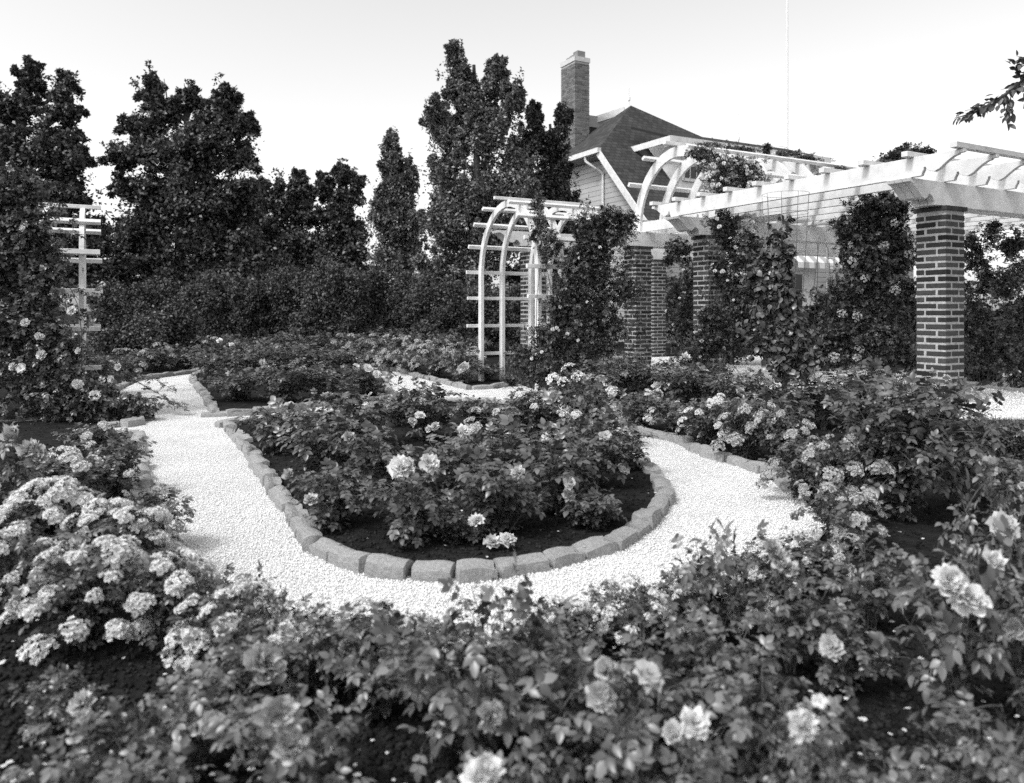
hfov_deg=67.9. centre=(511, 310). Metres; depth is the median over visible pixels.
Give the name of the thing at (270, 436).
rose bush
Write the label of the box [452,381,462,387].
kerb stone
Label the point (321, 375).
rose bush
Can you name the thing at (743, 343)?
hedge shrub
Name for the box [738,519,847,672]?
rose bush
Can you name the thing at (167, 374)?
kerb stone
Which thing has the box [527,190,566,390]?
climbing rose
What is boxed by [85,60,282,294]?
leafy tree
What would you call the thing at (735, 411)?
rose bush
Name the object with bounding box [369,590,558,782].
rose bush
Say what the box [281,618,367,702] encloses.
rose bush
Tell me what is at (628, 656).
rose bush
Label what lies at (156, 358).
rose bush
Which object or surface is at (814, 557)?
rose bush
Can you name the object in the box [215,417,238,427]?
kerb stone
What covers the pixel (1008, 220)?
pergola rafter
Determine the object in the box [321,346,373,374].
rose bush
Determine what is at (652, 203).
pergola batten
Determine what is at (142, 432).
kerb stone
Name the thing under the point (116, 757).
rose bush
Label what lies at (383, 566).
kerb stone
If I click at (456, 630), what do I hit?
rose bush
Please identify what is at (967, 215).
pergola rafter
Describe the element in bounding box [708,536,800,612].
rose bush
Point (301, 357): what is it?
rose bush
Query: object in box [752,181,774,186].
pergola batten
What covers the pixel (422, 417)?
rose bush
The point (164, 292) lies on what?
hedge shrub
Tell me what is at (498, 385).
kerb stone
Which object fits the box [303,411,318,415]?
kerb stone
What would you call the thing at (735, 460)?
kerb stone
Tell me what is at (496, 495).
rose bush
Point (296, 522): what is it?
kerb stone
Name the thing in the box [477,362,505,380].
rose bush
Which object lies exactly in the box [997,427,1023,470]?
lawn
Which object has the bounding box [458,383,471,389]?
kerb stone
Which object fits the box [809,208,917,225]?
pergola rafter
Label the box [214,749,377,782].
rose bush
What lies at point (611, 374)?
rose bush
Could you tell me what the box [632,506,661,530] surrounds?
kerb stone
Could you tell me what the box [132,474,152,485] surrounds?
kerb stone
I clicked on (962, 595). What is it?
rose bush
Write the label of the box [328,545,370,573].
kerb stone
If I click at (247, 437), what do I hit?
kerb stone
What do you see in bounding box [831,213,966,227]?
pergola rafter
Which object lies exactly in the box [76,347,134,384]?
rose bush
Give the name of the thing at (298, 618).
rose bush
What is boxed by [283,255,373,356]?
hedge shrub
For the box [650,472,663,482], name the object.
kerb stone
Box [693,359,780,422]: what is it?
rose bush
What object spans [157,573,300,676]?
rose bush
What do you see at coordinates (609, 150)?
house
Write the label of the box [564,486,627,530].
rose bush
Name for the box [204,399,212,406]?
kerb stone
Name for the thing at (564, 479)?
rose bush
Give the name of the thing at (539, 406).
rose bush
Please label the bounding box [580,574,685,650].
rose bush
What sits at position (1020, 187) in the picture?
pergola rafter
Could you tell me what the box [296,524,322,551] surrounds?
kerb stone
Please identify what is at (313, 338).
rose bush
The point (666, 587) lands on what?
rose bush
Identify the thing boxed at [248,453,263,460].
kerb stone
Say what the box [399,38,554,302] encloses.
poplar tree
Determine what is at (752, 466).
kerb stone
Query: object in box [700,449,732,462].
kerb stone
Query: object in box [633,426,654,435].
kerb stone
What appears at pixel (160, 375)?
kerb stone
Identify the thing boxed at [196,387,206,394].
kerb stone
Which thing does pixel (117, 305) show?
hedge shrub
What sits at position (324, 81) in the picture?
sky
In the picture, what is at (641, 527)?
kerb stone
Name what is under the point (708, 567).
rose bush
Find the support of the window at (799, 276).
in the sun room
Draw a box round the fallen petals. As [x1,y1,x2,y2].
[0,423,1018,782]
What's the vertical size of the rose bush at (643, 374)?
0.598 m
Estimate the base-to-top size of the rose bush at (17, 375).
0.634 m
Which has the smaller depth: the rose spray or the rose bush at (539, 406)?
the rose bush at (539, 406)
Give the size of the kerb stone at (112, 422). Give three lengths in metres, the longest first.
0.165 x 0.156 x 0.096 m
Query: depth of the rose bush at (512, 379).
9.98 m
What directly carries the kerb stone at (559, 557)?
on the ground at (44, 435)
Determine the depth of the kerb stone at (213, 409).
7.19 m
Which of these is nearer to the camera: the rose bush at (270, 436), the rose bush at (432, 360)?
the rose bush at (270, 436)
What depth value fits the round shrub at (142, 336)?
12.45 m
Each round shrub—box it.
[92,319,168,366]
[122,299,207,365]
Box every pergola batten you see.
[650,201,668,205]
[672,197,692,201]
[696,192,716,196]
[723,187,743,191]
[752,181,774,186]
[784,174,806,180]
[819,167,843,173]
[858,160,883,165]
[901,151,1021,169]
[950,141,1023,159]
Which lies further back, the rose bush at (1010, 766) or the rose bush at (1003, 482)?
the rose bush at (1003, 482)
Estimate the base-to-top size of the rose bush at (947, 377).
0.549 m
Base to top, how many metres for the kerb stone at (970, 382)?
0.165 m
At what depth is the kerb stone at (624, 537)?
3.19 m
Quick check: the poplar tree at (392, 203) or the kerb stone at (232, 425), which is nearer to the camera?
the kerb stone at (232, 425)
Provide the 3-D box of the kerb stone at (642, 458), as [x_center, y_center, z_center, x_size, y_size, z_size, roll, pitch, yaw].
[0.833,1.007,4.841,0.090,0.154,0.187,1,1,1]
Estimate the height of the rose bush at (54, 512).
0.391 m
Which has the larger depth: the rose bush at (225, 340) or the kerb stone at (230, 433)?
the rose bush at (225, 340)
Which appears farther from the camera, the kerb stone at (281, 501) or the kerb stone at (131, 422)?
the kerb stone at (131, 422)
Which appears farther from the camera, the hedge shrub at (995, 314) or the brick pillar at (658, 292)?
the brick pillar at (658, 292)
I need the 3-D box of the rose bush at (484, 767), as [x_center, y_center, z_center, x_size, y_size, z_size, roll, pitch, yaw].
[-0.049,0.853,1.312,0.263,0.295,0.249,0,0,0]
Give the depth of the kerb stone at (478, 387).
9.61 m
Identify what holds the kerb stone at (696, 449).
on the ground at (44, 435)
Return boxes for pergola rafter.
[652,148,966,216]
[689,154,998,217]
[740,160,1023,219]
[760,169,1023,221]
[788,182,1023,223]
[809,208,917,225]
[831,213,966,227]
[902,216,1009,227]
[902,218,1023,231]
[903,213,989,224]
[964,221,1023,229]
[965,225,1023,233]
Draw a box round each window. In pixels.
[682,156,702,181]
[793,274,801,305]
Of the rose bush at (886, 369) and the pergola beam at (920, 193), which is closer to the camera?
the rose bush at (886, 369)
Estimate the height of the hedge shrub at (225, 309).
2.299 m
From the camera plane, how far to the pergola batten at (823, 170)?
8.63 m
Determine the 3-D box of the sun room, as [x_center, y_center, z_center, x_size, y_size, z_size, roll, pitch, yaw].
[7.625,-0.450,24.734,3.200,2.900,2.830,0,0,-28]
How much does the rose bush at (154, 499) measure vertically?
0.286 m
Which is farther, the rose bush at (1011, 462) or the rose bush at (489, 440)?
the rose bush at (489, 440)
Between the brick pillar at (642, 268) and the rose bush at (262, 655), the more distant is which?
the brick pillar at (642, 268)
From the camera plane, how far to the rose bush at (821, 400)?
6.38 m
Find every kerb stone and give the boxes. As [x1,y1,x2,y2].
[98,421,119,427]
[117,430,138,437]
[119,417,145,427]
[130,488,152,502]
[131,435,143,438]
[131,479,151,489]
[132,430,146,438]
[132,467,150,477]
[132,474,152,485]
[134,456,148,466]
[134,464,148,468]
[147,373,162,377]
[162,371,172,376]
[173,371,183,375]
[181,369,195,373]
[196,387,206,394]
[201,411,226,417]
[203,395,211,403]
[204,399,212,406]
[207,401,217,406]
[207,404,216,411]
[210,406,219,412]
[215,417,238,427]
[224,422,235,432]
[226,408,252,416]
[226,427,239,434]
[228,430,244,437]
[231,432,242,442]
[235,434,252,443]
[236,440,251,450]
[242,444,259,452]
[244,450,262,460]
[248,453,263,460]
[248,458,269,469]
[252,406,280,414]
[253,463,270,478]
[260,468,277,486]
[264,476,281,495]
[268,485,291,503]
[275,495,298,512]
[284,503,302,522]
[287,507,308,526]
[290,515,316,538]
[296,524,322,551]
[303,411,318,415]
[309,537,342,562]
[322,399,337,405]
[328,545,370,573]
[346,398,359,403]
[360,396,378,401]
[364,553,413,580]
[411,560,455,582]
[416,374,426,378]
[430,376,439,381]
[440,379,449,383]
[445,381,453,385]
[446,397,461,401]
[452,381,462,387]
[455,558,497,584]
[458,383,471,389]
[471,385,493,389]
[480,397,500,402]
[490,382,504,388]
[493,552,549,578]
[543,546,585,569]
[571,536,617,560]
[604,526,637,551]
[625,519,650,540]
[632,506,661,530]
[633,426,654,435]
[637,461,660,473]
[638,456,650,462]
[647,495,668,517]
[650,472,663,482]
[652,430,677,441]
[652,476,672,491]
[655,488,675,505]
[670,435,693,445]
[683,442,700,451]
[690,444,713,455]
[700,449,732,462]
[726,455,751,467]
[742,460,767,473]
[759,465,782,481]
[774,476,797,492]
[966,381,977,386]
[976,383,1001,389]
[998,387,1019,391]
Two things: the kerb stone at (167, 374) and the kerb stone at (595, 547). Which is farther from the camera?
the kerb stone at (167, 374)
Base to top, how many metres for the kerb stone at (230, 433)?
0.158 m
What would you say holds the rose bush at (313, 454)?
on the front bed soil at (371, 525)
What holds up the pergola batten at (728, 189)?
on the pergola rafter at (915, 167)
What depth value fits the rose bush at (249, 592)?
2.05 m
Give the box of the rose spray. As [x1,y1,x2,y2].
[118,370,189,411]
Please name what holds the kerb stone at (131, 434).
on the ground at (44, 435)
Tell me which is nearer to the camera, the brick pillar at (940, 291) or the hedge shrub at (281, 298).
the brick pillar at (940, 291)
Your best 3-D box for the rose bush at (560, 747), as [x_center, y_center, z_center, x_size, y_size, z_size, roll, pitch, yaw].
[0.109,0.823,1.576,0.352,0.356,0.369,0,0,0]
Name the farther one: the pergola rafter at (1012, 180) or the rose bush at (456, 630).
the pergola rafter at (1012, 180)
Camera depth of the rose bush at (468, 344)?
13.51 m
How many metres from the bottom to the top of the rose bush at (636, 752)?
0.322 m
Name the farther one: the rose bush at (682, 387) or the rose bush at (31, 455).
the rose bush at (682, 387)
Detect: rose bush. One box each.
[0,355,75,385]
[0,422,52,526]
[0,475,115,567]
[0,526,158,664]
[0,529,57,623]
[0,753,102,782]
[2,446,129,513]
[7,660,108,749]
[26,694,198,782]
[48,496,190,591]
[49,418,133,456]
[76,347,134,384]
[76,431,157,497]
[92,735,214,782]
[98,483,196,553]
[103,547,234,650]
[107,347,148,377]
[115,661,260,781]
[137,342,183,372]
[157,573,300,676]
[161,342,206,370]
[172,623,308,724]
[181,344,243,382]
[188,335,232,359]
[198,367,265,400]
[205,683,362,782]
[207,331,254,361]
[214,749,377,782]
[216,336,271,370]
[231,391,325,455]
[232,341,305,378]
[235,560,292,639]
[237,357,327,401]
[244,593,347,693]
[247,331,310,348]
[258,341,319,368]
[264,339,339,375]
[265,395,377,484]
[281,457,385,531]
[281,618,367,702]
[289,330,342,357]
[289,355,368,400]
[303,378,397,442]
[314,597,412,674]
[318,602,460,725]
[319,333,364,355]
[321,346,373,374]
[323,419,425,493]
[334,326,386,358]
[341,354,399,394]
[345,333,388,363]
[359,453,465,547]
[364,334,422,366]
[367,385,421,424]
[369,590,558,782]
[370,325,427,358]
[380,371,467,439]
[386,335,438,371]
[394,608,486,670]
[408,338,458,377]
[419,325,471,357]
[423,423,504,485]
[427,503,496,545]
[435,342,490,381]
[435,548,575,739]
[438,731,555,782]
[441,403,537,466]
[448,361,477,383]
[448,395,508,425]
[451,328,493,366]
[451,446,556,548]
[476,601,663,782]
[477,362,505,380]
[491,383,581,441]
[491,414,618,517]
[499,373,521,385]
[513,594,614,662]
[542,391,644,487]
[545,363,609,395]
[547,372,630,435]
[550,655,819,782]
[558,601,709,747]
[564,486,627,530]
[571,350,649,402]
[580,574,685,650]
[589,417,658,470]
[612,388,673,428]
[614,349,695,404]
[638,563,748,635]
[643,398,693,435]
[647,359,754,406]
[652,592,799,737]
[669,393,739,446]
[670,518,766,655]
[683,656,845,782]
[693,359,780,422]
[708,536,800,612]
[709,392,779,459]
[732,369,816,419]
[738,400,818,467]
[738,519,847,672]
[753,526,856,593]
[755,428,858,501]
[763,693,858,782]
[784,365,864,429]
[787,597,901,697]
[790,478,892,549]
[793,431,896,510]
[804,737,950,782]
[816,351,1008,521]
[822,500,927,629]
[824,359,910,412]
[868,514,1023,715]
[887,680,1023,782]
[908,367,967,418]
[915,390,1011,507]
[935,428,1023,619]
[956,556,1023,714]
[967,449,1023,497]
[967,459,1023,560]
[983,427,1023,455]
[1001,419,1023,459]
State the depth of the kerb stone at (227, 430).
6.10 m
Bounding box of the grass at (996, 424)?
[968,415,1023,457]
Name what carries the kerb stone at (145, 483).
on the ground at (44, 435)
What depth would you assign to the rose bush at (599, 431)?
4.11 m
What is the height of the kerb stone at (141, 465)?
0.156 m
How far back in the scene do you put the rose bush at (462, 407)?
6.39 m
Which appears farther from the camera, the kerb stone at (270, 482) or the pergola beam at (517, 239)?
the pergola beam at (517, 239)
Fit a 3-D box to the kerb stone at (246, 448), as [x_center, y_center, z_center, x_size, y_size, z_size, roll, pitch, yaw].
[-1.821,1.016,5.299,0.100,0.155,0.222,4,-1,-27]
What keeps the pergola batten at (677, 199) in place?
on the pergola rafter at (913, 216)
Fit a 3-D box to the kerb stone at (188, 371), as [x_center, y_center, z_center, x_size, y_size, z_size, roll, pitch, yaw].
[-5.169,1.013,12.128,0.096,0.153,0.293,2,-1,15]
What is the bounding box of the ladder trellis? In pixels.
[826,248,834,296]
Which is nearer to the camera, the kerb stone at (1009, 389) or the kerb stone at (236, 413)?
the kerb stone at (236, 413)
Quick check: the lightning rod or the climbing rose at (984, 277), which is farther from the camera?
the lightning rod
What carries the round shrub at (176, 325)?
on the ground at (44, 435)
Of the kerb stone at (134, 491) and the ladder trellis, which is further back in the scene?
the ladder trellis
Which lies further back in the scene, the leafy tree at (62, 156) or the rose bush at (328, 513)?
the leafy tree at (62, 156)
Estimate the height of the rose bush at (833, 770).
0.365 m
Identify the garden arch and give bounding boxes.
[0,203,102,412]
[466,196,622,390]
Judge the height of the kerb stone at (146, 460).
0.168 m
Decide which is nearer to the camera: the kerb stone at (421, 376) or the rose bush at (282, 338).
the kerb stone at (421, 376)
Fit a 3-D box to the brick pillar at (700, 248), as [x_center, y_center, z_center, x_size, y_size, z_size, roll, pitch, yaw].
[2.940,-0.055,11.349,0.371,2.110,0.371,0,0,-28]
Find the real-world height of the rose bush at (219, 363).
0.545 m
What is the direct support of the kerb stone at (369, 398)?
on the ground at (44, 435)
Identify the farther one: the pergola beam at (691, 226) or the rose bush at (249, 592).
the pergola beam at (691, 226)
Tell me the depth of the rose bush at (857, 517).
3.16 m
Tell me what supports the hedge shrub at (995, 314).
on the ground at (44, 435)
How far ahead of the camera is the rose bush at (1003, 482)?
3.05 m
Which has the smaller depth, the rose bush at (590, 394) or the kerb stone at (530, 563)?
the kerb stone at (530, 563)
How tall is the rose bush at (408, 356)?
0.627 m
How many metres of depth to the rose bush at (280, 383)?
7.96 m
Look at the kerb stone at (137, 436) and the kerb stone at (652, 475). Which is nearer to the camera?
the kerb stone at (652, 475)
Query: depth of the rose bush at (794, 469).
3.97 m
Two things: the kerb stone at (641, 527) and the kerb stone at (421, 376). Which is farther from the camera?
the kerb stone at (421, 376)
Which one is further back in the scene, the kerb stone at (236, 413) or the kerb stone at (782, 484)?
the kerb stone at (236, 413)
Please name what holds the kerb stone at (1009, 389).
on the ground at (44, 435)
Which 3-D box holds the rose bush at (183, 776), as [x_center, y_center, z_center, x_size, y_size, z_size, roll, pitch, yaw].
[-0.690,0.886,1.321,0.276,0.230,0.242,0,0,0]
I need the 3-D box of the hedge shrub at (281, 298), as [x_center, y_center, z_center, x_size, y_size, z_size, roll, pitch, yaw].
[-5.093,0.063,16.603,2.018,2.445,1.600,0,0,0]
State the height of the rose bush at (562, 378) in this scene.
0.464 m
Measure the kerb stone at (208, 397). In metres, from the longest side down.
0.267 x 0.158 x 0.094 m
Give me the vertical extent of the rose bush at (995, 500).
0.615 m
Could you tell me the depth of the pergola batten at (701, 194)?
10.41 m
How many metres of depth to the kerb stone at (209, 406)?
7.55 m
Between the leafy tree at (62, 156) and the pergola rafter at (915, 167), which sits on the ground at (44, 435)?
the leafy tree at (62, 156)
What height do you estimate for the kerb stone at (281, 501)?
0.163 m
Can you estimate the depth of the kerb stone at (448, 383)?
10.07 m
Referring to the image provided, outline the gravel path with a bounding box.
[115,360,824,646]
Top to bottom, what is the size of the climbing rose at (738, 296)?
2.533 m
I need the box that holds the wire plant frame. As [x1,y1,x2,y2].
[762,191,809,415]
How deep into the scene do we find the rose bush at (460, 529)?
3.14 m
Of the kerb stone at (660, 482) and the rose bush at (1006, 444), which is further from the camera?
the rose bush at (1006, 444)
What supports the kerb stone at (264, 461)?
on the ground at (44, 435)
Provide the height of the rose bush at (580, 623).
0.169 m
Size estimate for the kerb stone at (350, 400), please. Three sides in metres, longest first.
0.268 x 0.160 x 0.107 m
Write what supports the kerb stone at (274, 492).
on the ground at (44, 435)
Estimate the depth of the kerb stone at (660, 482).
4.10 m
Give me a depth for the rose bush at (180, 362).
12.52 m
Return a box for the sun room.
[725,258,815,308]
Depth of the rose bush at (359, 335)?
15.11 m
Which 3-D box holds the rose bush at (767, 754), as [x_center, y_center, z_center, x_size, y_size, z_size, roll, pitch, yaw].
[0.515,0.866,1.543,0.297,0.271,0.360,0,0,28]
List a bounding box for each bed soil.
[197,364,384,410]
[237,401,655,569]
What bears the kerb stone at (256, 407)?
on the ground at (44, 435)
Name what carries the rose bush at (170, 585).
on the ground at (44, 435)
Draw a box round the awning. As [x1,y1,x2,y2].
[794,255,844,268]
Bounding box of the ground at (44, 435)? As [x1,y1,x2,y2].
[0,311,1023,782]
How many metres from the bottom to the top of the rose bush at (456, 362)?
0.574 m
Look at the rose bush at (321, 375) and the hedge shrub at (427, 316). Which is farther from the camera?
the hedge shrub at (427, 316)
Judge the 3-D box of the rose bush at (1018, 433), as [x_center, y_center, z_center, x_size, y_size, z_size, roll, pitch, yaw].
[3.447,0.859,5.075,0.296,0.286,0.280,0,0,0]
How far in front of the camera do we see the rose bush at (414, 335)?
14.63 m
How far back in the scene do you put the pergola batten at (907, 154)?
7.76 m
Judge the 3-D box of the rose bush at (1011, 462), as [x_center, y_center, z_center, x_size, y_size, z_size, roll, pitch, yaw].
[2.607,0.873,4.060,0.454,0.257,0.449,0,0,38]
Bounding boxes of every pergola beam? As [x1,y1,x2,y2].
[492,230,577,249]
[619,231,845,257]
[651,248,738,261]
[666,216,916,249]
[887,177,1023,218]
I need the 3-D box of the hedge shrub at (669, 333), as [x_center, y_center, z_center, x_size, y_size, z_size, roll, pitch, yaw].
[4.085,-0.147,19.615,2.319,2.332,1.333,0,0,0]
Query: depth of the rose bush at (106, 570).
2.19 m
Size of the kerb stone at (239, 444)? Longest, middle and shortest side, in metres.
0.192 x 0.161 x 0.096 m
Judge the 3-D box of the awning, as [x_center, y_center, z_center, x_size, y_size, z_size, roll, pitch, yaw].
[9.419,-1.644,23.657,2.096,0.680,0.570,0,0,-28]
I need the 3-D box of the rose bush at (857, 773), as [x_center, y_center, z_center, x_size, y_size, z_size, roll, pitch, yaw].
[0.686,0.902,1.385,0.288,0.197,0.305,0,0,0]
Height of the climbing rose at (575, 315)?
2.412 m
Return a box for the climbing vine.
[735,213,827,414]
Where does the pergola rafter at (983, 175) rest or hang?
on the pergola beam at (920, 193)
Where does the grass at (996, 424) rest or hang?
on the lawn at (1021, 460)
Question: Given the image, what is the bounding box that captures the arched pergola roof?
[628,141,986,238]
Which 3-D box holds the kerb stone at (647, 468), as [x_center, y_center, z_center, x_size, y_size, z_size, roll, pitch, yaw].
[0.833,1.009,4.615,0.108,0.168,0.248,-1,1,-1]
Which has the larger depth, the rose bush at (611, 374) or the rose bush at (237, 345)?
the rose bush at (237, 345)
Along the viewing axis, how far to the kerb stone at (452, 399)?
8.11 m
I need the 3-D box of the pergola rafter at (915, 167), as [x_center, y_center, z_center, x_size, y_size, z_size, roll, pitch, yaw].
[3.238,-1.464,9.375,0.050,0.200,4.694,0,0,-28]
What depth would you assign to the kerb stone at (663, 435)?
5.85 m
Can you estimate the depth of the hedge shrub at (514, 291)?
16.73 m
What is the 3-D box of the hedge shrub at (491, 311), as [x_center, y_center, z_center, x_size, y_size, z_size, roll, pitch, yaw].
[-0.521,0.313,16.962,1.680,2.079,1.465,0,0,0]
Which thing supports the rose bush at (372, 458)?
on the front bed soil at (371, 525)
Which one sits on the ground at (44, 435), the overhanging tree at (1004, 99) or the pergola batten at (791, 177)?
the overhanging tree at (1004, 99)
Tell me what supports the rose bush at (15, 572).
on the ground at (44, 435)
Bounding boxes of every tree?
[0,54,130,344]
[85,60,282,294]
[232,166,336,279]
[282,157,381,274]
[344,127,439,282]
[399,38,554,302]
[490,99,587,289]
[953,50,1023,131]
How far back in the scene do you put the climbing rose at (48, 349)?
6.82 m
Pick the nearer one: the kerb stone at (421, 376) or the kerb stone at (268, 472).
the kerb stone at (268, 472)
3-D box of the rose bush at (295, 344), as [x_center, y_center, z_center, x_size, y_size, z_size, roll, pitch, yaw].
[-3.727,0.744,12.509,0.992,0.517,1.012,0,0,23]
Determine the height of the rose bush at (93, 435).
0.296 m
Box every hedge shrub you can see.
[86,277,154,358]
[141,275,199,351]
[179,269,267,349]
[235,258,318,352]
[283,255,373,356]
[346,259,421,352]
[396,274,475,350]
[461,278,520,355]
[497,269,557,355]
[666,272,692,349]
[687,298,758,364]
[799,301,854,368]
[851,307,916,365]
[964,291,1023,381]
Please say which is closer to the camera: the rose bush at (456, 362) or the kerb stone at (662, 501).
the kerb stone at (662, 501)
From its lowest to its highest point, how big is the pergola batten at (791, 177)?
0.054 m
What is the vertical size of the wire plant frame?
2.074 m
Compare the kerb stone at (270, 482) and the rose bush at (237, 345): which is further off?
the rose bush at (237, 345)
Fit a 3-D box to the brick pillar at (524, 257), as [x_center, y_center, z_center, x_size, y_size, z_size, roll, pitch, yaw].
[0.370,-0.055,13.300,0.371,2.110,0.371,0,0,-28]
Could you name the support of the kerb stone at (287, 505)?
on the ground at (44, 435)
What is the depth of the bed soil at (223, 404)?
8.57 m
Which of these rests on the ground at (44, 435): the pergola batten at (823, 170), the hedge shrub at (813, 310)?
the hedge shrub at (813, 310)
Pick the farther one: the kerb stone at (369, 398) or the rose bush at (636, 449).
the kerb stone at (369, 398)
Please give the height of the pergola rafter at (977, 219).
0.200 m
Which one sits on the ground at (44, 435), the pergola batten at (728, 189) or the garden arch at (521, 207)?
the garden arch at (521, 207)
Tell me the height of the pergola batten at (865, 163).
0.054 m
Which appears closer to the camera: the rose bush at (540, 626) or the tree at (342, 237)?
the rose bush at (540, 626)
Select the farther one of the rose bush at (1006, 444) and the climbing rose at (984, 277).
the climbing rose at (984, 277)
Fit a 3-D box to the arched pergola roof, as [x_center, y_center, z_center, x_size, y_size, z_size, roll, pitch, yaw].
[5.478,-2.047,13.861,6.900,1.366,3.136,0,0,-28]
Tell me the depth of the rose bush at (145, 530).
2.70 m
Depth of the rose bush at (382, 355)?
12.60 m
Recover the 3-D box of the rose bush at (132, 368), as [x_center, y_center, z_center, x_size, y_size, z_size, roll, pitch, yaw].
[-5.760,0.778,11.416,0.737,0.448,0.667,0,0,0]
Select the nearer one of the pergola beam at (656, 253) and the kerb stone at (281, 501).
the kerb stone at (281, 501)
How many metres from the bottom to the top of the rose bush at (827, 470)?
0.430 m
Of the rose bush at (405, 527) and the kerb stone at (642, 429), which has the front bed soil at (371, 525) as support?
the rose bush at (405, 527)
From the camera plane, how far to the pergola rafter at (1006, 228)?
12.83 m
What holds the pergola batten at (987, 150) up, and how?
on the pergola rafter at (915, 167)
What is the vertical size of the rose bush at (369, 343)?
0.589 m
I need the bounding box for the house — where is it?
[519,50,913,342]
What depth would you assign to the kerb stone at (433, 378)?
10.72 m
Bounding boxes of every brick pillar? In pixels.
[520,246,545,354]
[623,246,652,367]
[651,259,665,356]
[691,235,725,377]
[913,205,967,403]
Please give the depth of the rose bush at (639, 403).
6.30 m
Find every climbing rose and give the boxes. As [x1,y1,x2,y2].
[0,148,164,422]
[503,195,652,395]
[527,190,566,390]
[639,208,806,379]
[661,236,692,369]
[683,138,771,372]
[692,140,848,349]
[805,191,918,392]
[859,142,936,384]
[964,218,1014,384]
[985,223,1023,387]
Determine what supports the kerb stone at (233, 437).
on the ground at (44, 435)
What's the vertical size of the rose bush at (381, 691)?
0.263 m
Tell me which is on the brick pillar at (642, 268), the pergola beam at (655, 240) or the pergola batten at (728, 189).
the pergola beam at (655, 240)
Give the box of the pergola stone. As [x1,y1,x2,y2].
[725,373,1023,418]
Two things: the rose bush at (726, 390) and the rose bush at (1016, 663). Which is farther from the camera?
the rose bush at (726, 390)
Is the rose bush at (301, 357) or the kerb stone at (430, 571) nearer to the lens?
the kerb stone at (430, 571)
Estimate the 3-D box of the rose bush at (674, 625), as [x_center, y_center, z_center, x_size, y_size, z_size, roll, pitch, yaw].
[0.493,0.835,1.788,0.314,0.333,0.291,0,0,0]
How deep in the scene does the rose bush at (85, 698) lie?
1.74 m
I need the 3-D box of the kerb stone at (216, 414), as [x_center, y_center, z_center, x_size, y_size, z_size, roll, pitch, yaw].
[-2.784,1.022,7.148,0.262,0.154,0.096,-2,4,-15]
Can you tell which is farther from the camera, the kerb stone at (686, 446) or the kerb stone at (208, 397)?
the kerb stone at (208, 397)
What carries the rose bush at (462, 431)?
on the front bed soil at (371, 525)
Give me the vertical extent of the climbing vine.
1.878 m
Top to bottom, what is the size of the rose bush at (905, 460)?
0.802 m
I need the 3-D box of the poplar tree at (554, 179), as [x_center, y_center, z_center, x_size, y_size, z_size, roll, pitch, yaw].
[0.657,-2.442,21.010,3.960,6.902,2.640,0,0,0]
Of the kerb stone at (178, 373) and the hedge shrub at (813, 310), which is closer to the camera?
the kerb stone at (178, 373)
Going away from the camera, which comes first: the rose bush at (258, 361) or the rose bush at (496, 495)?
the rose bush at (496, 495)
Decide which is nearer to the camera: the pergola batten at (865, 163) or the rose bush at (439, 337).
the pergola batten at (865, 163)
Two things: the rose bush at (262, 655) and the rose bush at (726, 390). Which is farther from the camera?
the rose bush at (726, 390)
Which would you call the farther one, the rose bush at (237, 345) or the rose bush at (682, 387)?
the rose bush at (237, 345)
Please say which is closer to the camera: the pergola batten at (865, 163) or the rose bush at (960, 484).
the rose bush at (960, 484)
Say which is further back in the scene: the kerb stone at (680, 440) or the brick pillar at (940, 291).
the brick pillar at (940, 291)
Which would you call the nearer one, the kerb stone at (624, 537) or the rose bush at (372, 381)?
the kerb stone at (624, 537)
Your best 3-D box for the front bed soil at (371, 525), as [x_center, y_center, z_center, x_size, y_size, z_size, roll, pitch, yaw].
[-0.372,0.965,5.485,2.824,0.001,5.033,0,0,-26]
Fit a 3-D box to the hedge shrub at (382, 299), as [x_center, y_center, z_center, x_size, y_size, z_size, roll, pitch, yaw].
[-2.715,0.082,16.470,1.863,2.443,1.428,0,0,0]
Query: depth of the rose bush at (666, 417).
5.93 m
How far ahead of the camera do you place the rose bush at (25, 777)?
1.39 m
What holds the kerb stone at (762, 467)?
on the ground at (44, 435)
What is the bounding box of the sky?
[0,0,1023,310]
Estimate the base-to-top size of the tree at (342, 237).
6.473 m
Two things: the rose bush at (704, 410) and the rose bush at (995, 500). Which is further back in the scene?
the rose bush at (704, 410)
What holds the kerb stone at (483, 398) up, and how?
on the ground at (44, 435)
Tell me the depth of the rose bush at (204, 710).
1.59 m

